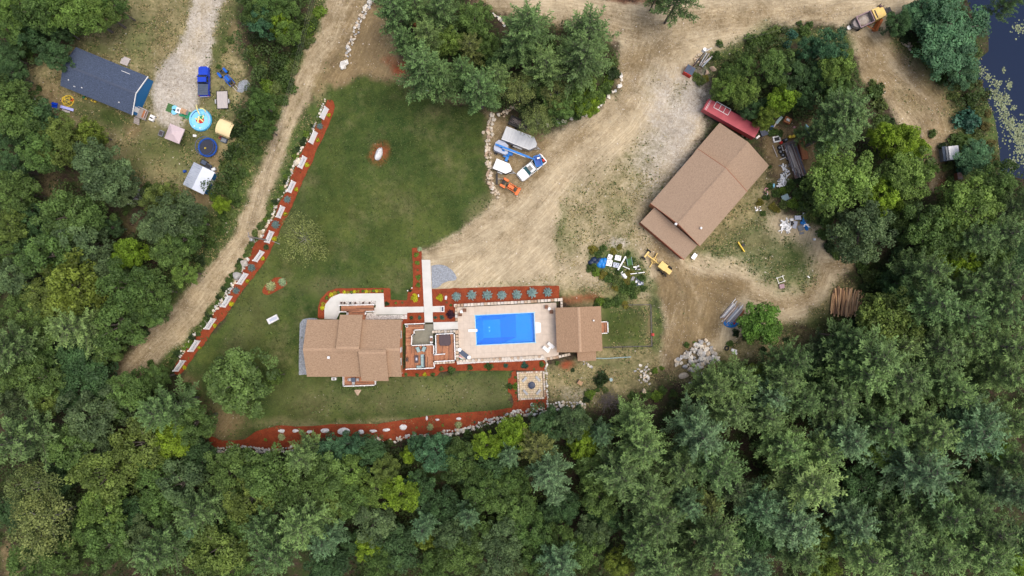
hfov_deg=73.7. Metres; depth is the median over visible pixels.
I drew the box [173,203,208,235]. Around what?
deciduous tree
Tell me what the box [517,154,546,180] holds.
pickup truck
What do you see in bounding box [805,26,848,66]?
deciduous tree
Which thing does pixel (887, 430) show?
pine tree
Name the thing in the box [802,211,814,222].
bush
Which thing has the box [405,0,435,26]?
pine tree
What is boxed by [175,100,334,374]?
mulch bed
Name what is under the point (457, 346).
block wall
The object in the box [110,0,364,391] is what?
dirt road
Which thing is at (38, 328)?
deciduous tree
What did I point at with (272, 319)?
lawn bench
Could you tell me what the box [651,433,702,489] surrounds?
pine tree
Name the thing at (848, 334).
pine tree
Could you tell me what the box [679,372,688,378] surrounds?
boulder
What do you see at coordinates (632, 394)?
bush
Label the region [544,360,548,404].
stone wall
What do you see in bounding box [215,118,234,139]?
tarp shelter
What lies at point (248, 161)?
bush
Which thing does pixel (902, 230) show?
deciduous tree
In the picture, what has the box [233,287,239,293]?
blue spruce
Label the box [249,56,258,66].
bush
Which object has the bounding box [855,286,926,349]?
deciduous tree
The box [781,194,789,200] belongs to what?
glass door
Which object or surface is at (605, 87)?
bush
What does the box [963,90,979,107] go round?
bush
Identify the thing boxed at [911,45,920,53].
bush
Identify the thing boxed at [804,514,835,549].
maple tree
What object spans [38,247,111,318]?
maple tree
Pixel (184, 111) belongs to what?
play house
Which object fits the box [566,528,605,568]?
deciduous tree
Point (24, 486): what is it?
birch tree
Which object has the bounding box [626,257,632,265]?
green cart
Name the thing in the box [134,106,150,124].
porch
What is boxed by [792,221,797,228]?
scrap item
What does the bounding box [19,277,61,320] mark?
deciduous tree
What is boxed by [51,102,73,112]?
play tower
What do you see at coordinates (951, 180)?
bush
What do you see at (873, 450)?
deciduous tree
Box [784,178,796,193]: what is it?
bush
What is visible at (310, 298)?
lawn
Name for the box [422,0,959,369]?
sandy yard
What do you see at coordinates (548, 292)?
blue spruce
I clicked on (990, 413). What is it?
pine tree
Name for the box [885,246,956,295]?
pine tree
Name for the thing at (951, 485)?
pine tree
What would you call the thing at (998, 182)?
deciduous tree
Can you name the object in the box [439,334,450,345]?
hot tub
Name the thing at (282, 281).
spiky grass
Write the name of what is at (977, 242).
pine tree
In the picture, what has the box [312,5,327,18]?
bush
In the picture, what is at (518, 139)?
cargo trailer
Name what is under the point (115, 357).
deciduous tree
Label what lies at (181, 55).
gravel driveway
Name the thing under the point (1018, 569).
maple tree
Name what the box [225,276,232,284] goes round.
roadside bush
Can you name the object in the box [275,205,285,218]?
sign panel
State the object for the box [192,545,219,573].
deciduous tree
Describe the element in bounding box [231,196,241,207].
bush
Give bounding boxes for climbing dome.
[62,95,73,106]
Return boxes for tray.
[772,136,780,142]
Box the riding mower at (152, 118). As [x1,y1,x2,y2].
[148,114,156,121]
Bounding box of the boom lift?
[493,140,542,166]
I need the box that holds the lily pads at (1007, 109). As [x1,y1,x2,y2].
[979,22,1023,170]
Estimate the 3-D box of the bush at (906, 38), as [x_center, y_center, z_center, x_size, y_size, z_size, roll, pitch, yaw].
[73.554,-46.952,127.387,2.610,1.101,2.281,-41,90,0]
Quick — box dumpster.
[682,64,695,77]
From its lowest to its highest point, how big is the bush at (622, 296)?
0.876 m
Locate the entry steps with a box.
[120,56,130,66]
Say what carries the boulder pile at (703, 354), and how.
on the ground at (368, 56)
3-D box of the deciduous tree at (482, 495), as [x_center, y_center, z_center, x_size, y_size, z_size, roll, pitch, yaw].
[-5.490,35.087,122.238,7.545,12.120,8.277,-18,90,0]
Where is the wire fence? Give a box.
[603,304,652,347]
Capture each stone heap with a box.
[634,364,651,392]
[693,53,716,74]
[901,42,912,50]
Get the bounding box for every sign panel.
[172,360,185,371]
[187,340,199,351]
[203,318,215,329]
[220,295,232,307]
[236,272,248,284]
[252,250,264,261]
[264,230,273,243]
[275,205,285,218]
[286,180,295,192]
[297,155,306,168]
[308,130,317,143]
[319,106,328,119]
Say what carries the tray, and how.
on the ground at (368, 56)
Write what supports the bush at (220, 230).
on the ground at (368, 56)
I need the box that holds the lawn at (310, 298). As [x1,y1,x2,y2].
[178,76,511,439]
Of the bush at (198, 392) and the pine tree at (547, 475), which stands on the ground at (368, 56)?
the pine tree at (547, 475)
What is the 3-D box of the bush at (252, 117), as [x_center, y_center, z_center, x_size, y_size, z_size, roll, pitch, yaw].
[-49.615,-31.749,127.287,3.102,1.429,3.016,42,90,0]
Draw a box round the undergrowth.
[0,0,1023,575]
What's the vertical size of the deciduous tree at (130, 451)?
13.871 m
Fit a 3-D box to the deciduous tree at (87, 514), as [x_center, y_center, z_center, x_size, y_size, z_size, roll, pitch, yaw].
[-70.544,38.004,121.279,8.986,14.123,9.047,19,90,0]
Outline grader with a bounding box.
[641,249,671,276]
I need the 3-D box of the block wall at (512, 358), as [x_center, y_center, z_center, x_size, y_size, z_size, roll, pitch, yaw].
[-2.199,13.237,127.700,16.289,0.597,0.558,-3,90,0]
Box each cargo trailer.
[493,159,515,174]
[502,126,538,151]
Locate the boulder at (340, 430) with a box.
[337,427,349,434]
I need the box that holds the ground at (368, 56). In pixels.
[0,0,1023,575]
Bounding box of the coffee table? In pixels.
[414,355,418,362]
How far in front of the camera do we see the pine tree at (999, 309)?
112.54 m
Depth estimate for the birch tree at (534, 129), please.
119.69 m
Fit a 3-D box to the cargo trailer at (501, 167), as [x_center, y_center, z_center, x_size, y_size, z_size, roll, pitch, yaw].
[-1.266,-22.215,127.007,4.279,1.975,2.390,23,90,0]
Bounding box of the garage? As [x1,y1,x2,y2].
[639,123,768,259]
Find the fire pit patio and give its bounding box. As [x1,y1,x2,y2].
[518,371,544,399]
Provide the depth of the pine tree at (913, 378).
110.00 m
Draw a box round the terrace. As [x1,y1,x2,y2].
[412,324,432,344]
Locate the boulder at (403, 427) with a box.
[399,424,406,429]
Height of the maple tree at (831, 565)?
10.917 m
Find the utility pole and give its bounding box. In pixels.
[247,232,278,243]
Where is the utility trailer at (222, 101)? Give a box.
[215,86,230,108]
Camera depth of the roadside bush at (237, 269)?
127.50 m
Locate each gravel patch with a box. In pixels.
[237,80,249,92]
[431,265,456,287]
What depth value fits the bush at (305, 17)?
127.17 m
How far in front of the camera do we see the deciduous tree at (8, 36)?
120.25 m
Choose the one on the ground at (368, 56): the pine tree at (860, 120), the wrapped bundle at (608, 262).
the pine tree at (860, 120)
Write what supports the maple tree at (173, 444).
on the ground at (368, 56)
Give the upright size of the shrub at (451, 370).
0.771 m
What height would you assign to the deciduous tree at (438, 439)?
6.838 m
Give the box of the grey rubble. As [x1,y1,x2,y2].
[635,278,643,285]
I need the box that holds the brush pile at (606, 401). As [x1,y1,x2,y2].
[595,387,618,413]
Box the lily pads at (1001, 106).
[980,23,1023,172]
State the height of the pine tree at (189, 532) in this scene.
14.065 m
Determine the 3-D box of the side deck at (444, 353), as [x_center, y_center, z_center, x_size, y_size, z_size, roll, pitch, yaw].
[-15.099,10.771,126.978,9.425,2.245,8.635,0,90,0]
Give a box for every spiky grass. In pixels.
[265,281,275,289]
[278,278,286,286]
[278,433,284,440]
[427,423,433,430]
[454,422,461,428]
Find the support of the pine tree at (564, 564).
on the ground at (368, 56)
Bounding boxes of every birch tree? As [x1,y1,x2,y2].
[2,459,63,517]
[4,486,81,568]
[276,211,328,263]
[500,71,536,108]
[517,100,556,140]
[539,78,573,110]
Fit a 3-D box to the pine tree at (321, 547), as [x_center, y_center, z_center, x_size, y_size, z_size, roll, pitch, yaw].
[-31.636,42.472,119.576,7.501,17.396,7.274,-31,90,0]
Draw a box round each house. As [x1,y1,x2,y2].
[60,47,153,115]
[180,108,188,115]
[303,304,402,386]
[555,306,608,360]
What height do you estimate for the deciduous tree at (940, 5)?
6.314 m
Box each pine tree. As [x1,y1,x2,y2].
[0,319,57,381]
[0,399,74,471]
[43,297,116,358]
[125,513,199,575]
[134,374,201,437]
[172,483,236,536]
[180,503,219,539]
[238,498,289,550]
[248,516,314,575]
[276,483,342,550]
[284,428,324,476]
[306,518,350,561]
[372,0,418,36]
[389,22,419,59]
[393,39,452,105]
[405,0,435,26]
[409,503,442,543]
[410,15,447,60]
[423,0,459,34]
[424,57,462,103]
[448,54,481,91]
[453,64,508,115]
[454,494,482,530]
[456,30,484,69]
[486,60,515,102]
[493,0,556,66]
[497,442,524,468]
[501,20,545,73]
[517,423,557,464]
[521,43,567,101]
[522,445,575,496]
[530,538,581,575]
[541,472,571,505]
[548,27,611,99]
[554,1,620,68]
[580,435,650,502]
[585,415,614,448]
[608,394,659,442]
[608,456,671,515]
[610,411,672,471]
[613,507,662,565]
[622,475,689,552]
[633,534,686,575]
[643,0,663,10]
[649,0,703,28]
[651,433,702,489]
[660,389,730,464]
[669,474,706,522]
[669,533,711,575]
[673,495,751,575]
[678,418,750,500]
[682,358,736,406]
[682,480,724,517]
[702,387,756,436]
[706,457,756,508]
[716,350,761,399]
[724,541,774,575]
[733,475,779,529]
[740,371,790,417]
[740,390,788,438]
[749,417,812,472]
[750,350,807,404]
[757,483,829,551]
[758,431,847,515]
[764,335,813,377]
[772,534,825,575]
[774,374,826,421]
[789,424,846,474]
[791,121,826,150]
[801,109,864,160]
[802,375,863,428]
[804,327,849,368]
[807,410,878,464]
[809,85,876,140]
[813,105,875,152]
[813,349,895,403]
[813,520,897,575]
[818,317,872,354]
[820,317,912,389]
[820,486,881,549]
[843,390,914,455]
[856,349,934,413]
[856,380,924,414]
[856,519,928,575]
[860,422,961,508]
[863,482,934,555]
[872,333,924,362]
[884,268,969,327]
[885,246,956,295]
[887,401,965,460]
[889,506,972,575]
[892,473,978,543]
[899,316,974,370]
[909,353,966,401]
[917,369,978,411]
[920,283,991,337]
[923,392,1011,467]
[926,320,995,363]
[926,454,978,498]
[930,516,1023,575]
[933,263,995,308]
[934,470,1001,528]
[936,385,1010,432]
[939,218,1004,261]
[939,496,1023,557]
[949,316,1023,376]
[952,253,1023,316]
[959,351,1023,395]
[961,211,1023,261]
[964,287,1023,338]
[964,459,1023,512]
[970,439,1023,481]
[976,190,1023,223]
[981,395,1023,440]
[983,0,1023,22]
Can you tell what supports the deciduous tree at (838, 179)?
on the ground at (368, 56)
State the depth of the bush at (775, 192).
127.39 m
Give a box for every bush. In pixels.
[20,47,34,58]
[141,181,151,191]
[141,327,149,334]
[168,359,174,365]
[173,350,181,356]
[175,283,185,292]
[182,382,191,390]
[188,333,195,340]
[193,254,205,266]
[193,389,202,396]
[195,325,201,332]
[199,321,205,329]
[203,316,209,322]
[204,236,216,250]
[206,308,214,314]
[208,216,219,227]
[209,192,217,200]
[214,181,228,192]
[214,225,225,235]
[217,211,230,222]
[218,158,236,173]
[221,47,227,53]
[223,184,238,199]
[224,208,237,219]
[225,36,234,44]
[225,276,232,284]
[226,142,242,164]
[227,172,241,187]
[229,121,250,138]
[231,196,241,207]
[234,136,247,148]
[234,267,241,272]
[237,166,249,178]
[238,110,254,124]
[243,154,255,166]
[244,247,251,256]
[245,125,262,143]
[246,45,257,58]
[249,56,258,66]
[249,142,259,152]
[251,228,257,236]
[253,145,262,155]
[254,61,268,77]
[258,220,266,228]
[259,79,272,93]
[260,134,272,143]
[264,93,277,108]
[266,108,279,124]
[268,79,281,94]
[270,67,290,85]
[270,199,278,204]
[274,54,292,70]
[276,94,288,105]
[281,77,298,94]
[286,61,298,75]
[291,47,302,59]
[298,13,308,27]
[299,22,314,37]
[299,139,305,145]
[301,32,316,48]
[302,130,309,138]
[304,126,312,133]
[309,17,318,29]
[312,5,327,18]
[437,48,448,59]
[452,50,462,60]
[463,429,470,436]
[548,40,556,51]
[572,110,581,120]
[582,396,590,402]
[586,263,596,272]
[587,244,597,254]
[592,266,599,276]
[594,249,602,258]
[595,296,605,306]
[597,81,611,94]
[598,94,605,104]
[599,270,607,278]
[600,244,607,251]
[602,297,612,308]
[603,75,613,85]
[603,272,615,282]
[606,66,620,79]
[610,56,618,67]
[610,248,616,254]
[611,283,619,291]
[611,296,622,307]
[612,276,622,286]
[615,266,624,275]
[617,280,626,288]
[618,287,627,293]
[618,293,628,300]
[622,276,630,284]
[622,301,628,308]
[625,269,634,276]
[626,280,636,293]
[627,291,636,299]
[627,391,639,400]
[633,286,640,295]
[637,274,645,281]
[640,285,646,291]
[641,390,651,399]
[651,367,657,373]
[651,390,662,401]
[657,385,667,394]
[669,388,677,396]
[692,72,698,78]
[692,74,706,85]
[711,51,721,60]
[716,39,722,47]
[721,61,729,70]
[725,340,733,346]
[729,55,736,64]
[732,48,742,60]
[732,329,739,336]
[743,33,758,49]
[755,198,763,207]
[757,31,773,48]
[760,210,765,216]
[762,193,770,199]
[766,183,773,190]
[767,24,782,39]
[768,127,778,136]
[768,202,777,210]
[772,188,780,197]
[773,206,780,213]
[775,129,783,136]
[778,186,786,194]
[779,199,786,209]
[782,40,791,48]
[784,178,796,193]
[786,28,798,39]
[786,197,798,209]
[791,186,805,199]
[792,175,806,184]
[799,25,810,37]
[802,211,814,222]
[805,21,812,27]
[811,204,821,216]
[815,228,827,239]
[819,212,833,228]
[823,240,835,253]
[825,206,839,218]
[830,248,840,259]
[848,318,856,328]
[855,259,870,273]
[858,281,871,292]
[868,78,876,86]
[868,82,885,100]
[869,275,884,291]
[871,96,888,112]
[872,114,889,125]
[877,265,889,279]
[888,117,895,125]
[900,31,912,43]
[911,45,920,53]
[929,129,937,138]
[936,73,948,85]
[937,142,947,148]
[941,161,953,171]
[946,92,959,101]
[946,176,955,187]
[947,132,974,150]
[951,106,981,133]
[956,155,970,174]
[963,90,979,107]
[972,105,984,116]
[972,129,985,141]
[980,121,991,131]
[984,109,991,117]
[985,139,996,147]
[990,155,998,164]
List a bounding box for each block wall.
[432,330,458,332]
[435,361,454,363]
[454,298,560,306]
[455,305,457,320]
[455,331,458,360]
[457,355,543,361]
[517,372,519,399]
[519,371,541,372]
[519,397,543,399]
[543,371,545,396]
[544,353,569,360]
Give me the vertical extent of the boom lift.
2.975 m
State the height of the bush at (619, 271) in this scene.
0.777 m
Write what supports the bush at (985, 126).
on the ground at (368, 56)
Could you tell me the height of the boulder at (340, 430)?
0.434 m
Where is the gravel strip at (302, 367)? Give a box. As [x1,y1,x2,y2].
[299,318,316,374]
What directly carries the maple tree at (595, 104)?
on the ground at (368, 56)
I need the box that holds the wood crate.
[782,116,791,124]
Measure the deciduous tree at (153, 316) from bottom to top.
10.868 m
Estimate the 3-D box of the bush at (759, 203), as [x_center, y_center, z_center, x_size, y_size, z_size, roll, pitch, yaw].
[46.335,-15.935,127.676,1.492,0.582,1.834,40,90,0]
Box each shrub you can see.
[411,294,417,301]
[436,294,442,300]
[446,310,454,318]
[447,366,455,374]
[484,363,493,370]
[506,383,512,389]
[513,382,517,389]
[520,361,527,368]
[584,389,595,400]
[593,370,609,387]
[601,386,608,393]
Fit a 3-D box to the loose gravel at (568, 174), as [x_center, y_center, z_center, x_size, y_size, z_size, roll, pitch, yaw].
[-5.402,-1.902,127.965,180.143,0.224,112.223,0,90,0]
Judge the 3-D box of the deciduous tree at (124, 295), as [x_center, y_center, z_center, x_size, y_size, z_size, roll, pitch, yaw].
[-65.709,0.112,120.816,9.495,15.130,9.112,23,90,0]
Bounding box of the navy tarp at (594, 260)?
[588,257,601,264]
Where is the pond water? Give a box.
[967,0,1023,178]
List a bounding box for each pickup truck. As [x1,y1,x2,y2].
[196,66,210,96]
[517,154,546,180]
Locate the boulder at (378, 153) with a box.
[375,147,382,159]
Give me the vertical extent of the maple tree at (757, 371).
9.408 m
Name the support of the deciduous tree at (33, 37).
on the ground at (368, 56)
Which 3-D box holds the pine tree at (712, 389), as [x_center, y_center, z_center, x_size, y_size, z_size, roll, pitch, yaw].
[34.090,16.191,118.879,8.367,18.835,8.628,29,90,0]
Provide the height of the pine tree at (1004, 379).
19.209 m
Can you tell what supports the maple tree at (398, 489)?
on the ground at (368, 56)
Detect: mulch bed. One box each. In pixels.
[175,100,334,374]
[209,370,546,450]
[262,277,286,294]
[318,248,423,318]
[402,360,544,376]
[403,312,424,323]
[432,286,558,321]
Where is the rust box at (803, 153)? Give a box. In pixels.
[796,138,808,159]
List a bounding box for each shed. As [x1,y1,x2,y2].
[183,162,216,194]
[939,145,959,161]
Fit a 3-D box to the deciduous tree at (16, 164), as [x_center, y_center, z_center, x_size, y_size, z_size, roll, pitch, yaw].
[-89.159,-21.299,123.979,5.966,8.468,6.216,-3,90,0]
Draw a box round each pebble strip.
[339,301,375,304]
[365,312,406,319]
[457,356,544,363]
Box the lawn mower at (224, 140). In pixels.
[221,137,227,143]
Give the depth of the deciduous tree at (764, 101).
122.50 m
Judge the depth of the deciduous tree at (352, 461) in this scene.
118.90 m
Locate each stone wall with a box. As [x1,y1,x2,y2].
[179,257,249,357]
[216,444,292,453]
[251,99,325,247]
[340,0,373,69]
[362,434,425,443]
[440,406,548,436]
[482,112,499,138]
[484,139,499,198]
[493,13,505,26]
[500,103,516,116]
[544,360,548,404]
[546,73,622,126]
[550,401,585,410]
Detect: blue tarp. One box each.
[597,257,606,268]
[723,320,738,327]
[800,220,809,230]
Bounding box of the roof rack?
[713,101,730,114]
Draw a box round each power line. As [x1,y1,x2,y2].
[247,31,305,231]
[684,0,882,47]
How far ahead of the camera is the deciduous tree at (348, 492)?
118.52 m
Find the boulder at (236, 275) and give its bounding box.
[232,272,241,279]
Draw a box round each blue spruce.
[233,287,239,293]
[247,264,255,271]
[271,220,279,228]
[284,196,290,203]
[452,292,460,301]
[466,290,476,300]
[482,290,492,299]
[497,291,505,299]
[512,290,521,299]
[527,287,536,298]
[543,287,552,296]
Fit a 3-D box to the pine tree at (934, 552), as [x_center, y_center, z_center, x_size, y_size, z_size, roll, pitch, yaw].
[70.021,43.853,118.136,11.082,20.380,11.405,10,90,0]
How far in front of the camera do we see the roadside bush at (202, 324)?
127.52 m
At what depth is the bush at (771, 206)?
127.63 m
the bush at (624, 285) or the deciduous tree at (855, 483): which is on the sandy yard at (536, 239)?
the bush at (624, 285)
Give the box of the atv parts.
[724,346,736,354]
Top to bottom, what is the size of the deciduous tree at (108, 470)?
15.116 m
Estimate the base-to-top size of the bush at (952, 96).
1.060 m
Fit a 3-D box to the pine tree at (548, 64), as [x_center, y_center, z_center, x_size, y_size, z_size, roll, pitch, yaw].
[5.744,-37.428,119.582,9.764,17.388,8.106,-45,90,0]
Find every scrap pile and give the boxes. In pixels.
[776,179,788,187]
[778,163,789,180]
[779,218,791,233]
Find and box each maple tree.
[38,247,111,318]
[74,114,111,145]
[104,395,125,412]
[110,237,150,268]
[150,421,191,458]
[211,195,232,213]
[270,13,294,37]
[354,529,383,561]
[381,475,421,512]
[399,444,415,464]
[413,529,436,553]
[471,430,501,459]
[495,413,530,450]
[563,426,598,462]
[574,88,599,117]
[603,544,636,575]
[736,301,783,344]
[743,362,767,382]
[752,106,779,130]
[764,83,801,115]
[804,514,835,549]
[806,548,842,575]
[859,174,904,219]
[865,121,895,151]
[876,123,921,158]
[907,137,931,161]
[933,250,961,282]
[948,249,985,280]
[972,437,1012,465]
[989,548,1023,575]
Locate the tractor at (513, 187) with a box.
[499,177,520,195]
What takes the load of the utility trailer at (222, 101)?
on the ground at (368, 56)
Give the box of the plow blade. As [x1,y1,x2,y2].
[737,242,744,251]
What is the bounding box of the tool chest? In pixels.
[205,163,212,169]
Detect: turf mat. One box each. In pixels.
[165,103,173,112]
[179,112,190,119]
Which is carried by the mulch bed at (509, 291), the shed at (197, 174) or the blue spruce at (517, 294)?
the blue spruce at (517, 294)
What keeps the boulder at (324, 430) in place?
on the mulch bed at (256, 438)
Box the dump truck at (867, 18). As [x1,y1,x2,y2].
[847,3,891,31]
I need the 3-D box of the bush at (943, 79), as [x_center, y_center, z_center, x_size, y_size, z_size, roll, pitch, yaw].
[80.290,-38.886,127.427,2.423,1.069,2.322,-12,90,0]
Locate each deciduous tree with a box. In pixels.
[0,0,39,34]
[0,19,30,49]
[0,40,27,68]
[0,60,33,89]
[0,72,43,114]
[0,92,41,140]
[0,121,30,152]
[0,150,38,183]
[0,169,47,214]
[0,209,33,243]
[0,241,25,265]
[0,251,45,296]
[0,286,44,330]
[0,354,46,392]
[0,384,32,421]
[0,493,33,534]
[5,537,53,575]
[7,22,45,53]
[7,235,42,254]
[10,0,66,35]
[11,202,46,236]
[12,229,80,283]
[14,131,65,173]
[15,354,66,403]
[16,97,59,139]
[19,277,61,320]
[19,341,62,377]
[27,389,68,415]
[28,314,70,347]
[29,188,99,243]
[34,37,75,72]
[35,0,85,34]
[36,460,75,496]
[37,110,87,146]
[38,128,82,167]
[38,419,108,470]
[40,535,88,575]
[47,21,79,45]
[49,220,115,264]
[51,336,91,368]
[53,384,135,442]
[56,353,112,412]
[57,342,118,392]
[59,0,113,35]
[61,192,117,237]
[62,508,107,545]
[63,443,144,512]
[69,433,113,471]
[71,136,123,194]
[75,480,141,534]
[78,244,129,284]
[82,520,138,573]
[83,153,141,206]
[85,0,126,32]
[91,297,154,352]
[91,338,128,365]
[95,258,165,312]
[101,0,135,21]
[102,217,127,238]
[105,493,150,531]
[106,179,144,207]
[106,365,155,418]
[106,513,162,555]
[108,415,171,470]
[126,268,182,315]
[130,209,171,243]
[134,452,180,495]
[136,290,172,327]
[138,180,180,214]
[138,483,184,527]
[140,363,174,394]
[147,189,207,238]
[148,232,191,270]
[154,457,210,508]
[165,230,203,254]
[170,259,202,287]
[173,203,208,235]
[173,526,201,553]
[176,403,218,446]
[176,436,217,472]
[184,517,249,575]
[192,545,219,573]
[202,346,279,418]
[203,441,254,498]
[218,501,257,538]
[218,550,254,575]
[222,477,274,529]
[236,441,303,512]
[239,0,269,27]
[241,3,275,40]
[245,87,274,116]
[254,114,277,139]
[257,0,284,22]
[266,368,284,385]
[274,0,303,24]
[274,18,301,46]
[297,451,356,500]
[303,545,351,575]
[314,482,353,525]
[315,431,347,465]
[330,480,372,521]
[332,453,368,485]
[334,430,366,457]
[340,529,368,559]
[352,433,386,474]
[352,500,396,548]
[358,473,390,508]
[361,543,401,575]
[370,452,400,483]
[373,520,424,573]
[403,468,435,504]
[407,431,424,452]
[412,432,456,472]
[416,544,450,575]
[422,484,463,528]
[430,431,448,449]
[431,512,473,550]
[435,530,483,575]
[437,24,463,55]
[440,436,478,483]
[455,457,479,484]
[456,0,493,38]
[461,465,499,513]
[463,515,494,551]
[471,448,522,497]
[476,32,502,59]
[477,536,523,575]
[482,511,522,559]
[484,477,519,516]
[485,45,510,74]
[496,463,529,495]
[496,480,536,524]
[511,507,552,547]
[519,542,545,575]
[528,77,552,97]
[528,401,568,444]
[534,501,559,532]
[542,92,574,126]
[545,520,573,551]
[552,404,593,443]
[552,490,580,525]
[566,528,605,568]
[567,75,604,116]
[572,454,609,486]
[574,514,612,553]
[575,480,618,522]
[585,506,621,541]
[668,518,698,550]
[709,73,735,101]
[719,63,743,85]
[727,85,749,104]
[729,74,760,110]
[731,52,757,77]
[733,510,777,557]
[736,100,759,120]
[751,48,795,88]
[757,97,778,118]
[766,535,789,558]
[773,58,805,92]
[793,85,818,111]
[794,346,826,383]
[796,35,819,60]
[798,59,829,93]
[798,370,833,402]
[799,139,878,217]
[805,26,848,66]
[813,48,856,85]
[818,71,851,100]
[824,66,858,96]
[826,199,898,264]
[836,461,894,516]
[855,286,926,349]
[855,435,902,471]
[869,159,911,195]
[876,265,913,297]
[878,8,911,37]
[880,146,934,201]
[882,483,919,513]
[885,212,923,245]
[887,198,920,229]
[888,245,920,275]
[893,201,955,258]
[900,2,928,30]
[905,0,935,16]
[910,19,980,81]
[912,15,949,45]
[912,164,940,183]
[915,0,991,55]
[921,0,946,20]
[925,238,966,260]
[933,175,1005,241]
[943,55,978,90]
[950,363,990,396]
[952,138,993,176]
[962,158,1019,203]
[962,460,998,500]
[969,243,1015,272]
[996,242,1023,275]
[1000,520,1023,555]
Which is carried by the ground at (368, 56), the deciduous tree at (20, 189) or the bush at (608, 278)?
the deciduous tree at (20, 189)
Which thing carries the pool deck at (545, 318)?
on the ground at (368, 56)
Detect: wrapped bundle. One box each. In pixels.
[606,259,612,266]
[612,262,619,267]
[614,255,620,260]
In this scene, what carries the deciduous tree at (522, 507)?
on the ground at (368, 56)
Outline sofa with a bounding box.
[416,354,424,369]
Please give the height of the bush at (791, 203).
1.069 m
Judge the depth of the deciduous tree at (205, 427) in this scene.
118.13 m
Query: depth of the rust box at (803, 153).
127.22 m
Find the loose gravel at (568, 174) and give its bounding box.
[40,0,949,436]
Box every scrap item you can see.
[759,130,767,136]
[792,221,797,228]
[797,224,803,231]
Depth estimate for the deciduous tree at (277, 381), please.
122.11 m
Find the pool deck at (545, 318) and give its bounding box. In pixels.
[457,303,558,358]
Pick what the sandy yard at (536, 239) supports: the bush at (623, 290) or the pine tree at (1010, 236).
the bush at (623, 290)
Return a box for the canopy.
[164,124,188,145]
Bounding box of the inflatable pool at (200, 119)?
[189,105,211,131]
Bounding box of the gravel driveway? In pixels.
[152,0,224,126]
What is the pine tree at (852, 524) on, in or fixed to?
on the ground at (368, 56)
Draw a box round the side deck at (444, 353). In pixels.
[405,323,455,369]
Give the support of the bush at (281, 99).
on the ground at (368, 56)
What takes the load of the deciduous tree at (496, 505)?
on the ground at (368, 56)
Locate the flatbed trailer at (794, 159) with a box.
[783,140,806,178]
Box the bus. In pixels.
[701,99,759,139]
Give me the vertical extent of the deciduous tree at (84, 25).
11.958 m
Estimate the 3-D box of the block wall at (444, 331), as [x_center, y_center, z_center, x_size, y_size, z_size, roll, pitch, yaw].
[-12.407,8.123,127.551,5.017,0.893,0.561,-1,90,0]
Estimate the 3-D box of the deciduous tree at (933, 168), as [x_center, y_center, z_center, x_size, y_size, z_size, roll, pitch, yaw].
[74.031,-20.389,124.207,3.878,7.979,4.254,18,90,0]
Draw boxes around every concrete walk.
[324,293,383,318]
[374,307,423,314]
[422,260,432,321]
[432,306,444,311]
[433,322,457,329]
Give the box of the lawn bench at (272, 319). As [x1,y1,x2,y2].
[266,314,278,323]
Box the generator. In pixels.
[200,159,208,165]
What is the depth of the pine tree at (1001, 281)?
113.54 m
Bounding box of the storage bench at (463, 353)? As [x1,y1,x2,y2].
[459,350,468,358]
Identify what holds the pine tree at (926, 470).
on the ground at (368, 56)
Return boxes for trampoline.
[195,137,218,156]
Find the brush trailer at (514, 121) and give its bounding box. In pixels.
[508,115,528,131]
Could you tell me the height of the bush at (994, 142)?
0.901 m
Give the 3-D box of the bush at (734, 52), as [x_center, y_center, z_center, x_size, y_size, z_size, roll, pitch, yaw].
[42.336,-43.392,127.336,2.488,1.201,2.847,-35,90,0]
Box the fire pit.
[528,381,534,388]
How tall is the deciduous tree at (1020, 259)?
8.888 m
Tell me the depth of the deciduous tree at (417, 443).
121.39 m
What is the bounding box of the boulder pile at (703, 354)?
[674,338,719,375]
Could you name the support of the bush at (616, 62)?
on the ground at (368, 56)
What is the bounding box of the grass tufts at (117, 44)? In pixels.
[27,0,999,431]
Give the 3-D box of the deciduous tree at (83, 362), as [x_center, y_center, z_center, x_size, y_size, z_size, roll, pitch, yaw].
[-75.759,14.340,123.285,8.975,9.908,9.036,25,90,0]
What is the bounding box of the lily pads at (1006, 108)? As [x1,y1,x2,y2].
[979,20,1023,168]
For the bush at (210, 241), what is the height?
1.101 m
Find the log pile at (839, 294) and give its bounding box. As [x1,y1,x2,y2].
[830,286,863,317]
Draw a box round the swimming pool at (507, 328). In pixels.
[474,312,540,345]
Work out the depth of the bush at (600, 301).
127.37 m
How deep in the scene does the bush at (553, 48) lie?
127.18 m
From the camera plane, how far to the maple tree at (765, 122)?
120.61 m
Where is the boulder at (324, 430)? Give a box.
[320,428,328,432]
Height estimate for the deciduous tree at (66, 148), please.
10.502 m
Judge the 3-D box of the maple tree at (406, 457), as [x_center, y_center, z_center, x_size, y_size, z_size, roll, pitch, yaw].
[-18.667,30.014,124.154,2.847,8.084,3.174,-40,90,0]
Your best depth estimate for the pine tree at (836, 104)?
113.57 m
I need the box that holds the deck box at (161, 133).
[158,130,164,136]
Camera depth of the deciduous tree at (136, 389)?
117.91 m
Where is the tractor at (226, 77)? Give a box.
[217,67,238,89]
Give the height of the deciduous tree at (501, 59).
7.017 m
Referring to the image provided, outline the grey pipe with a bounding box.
[596,357,629,358]
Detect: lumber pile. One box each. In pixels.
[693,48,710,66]
[720,299,743,325]

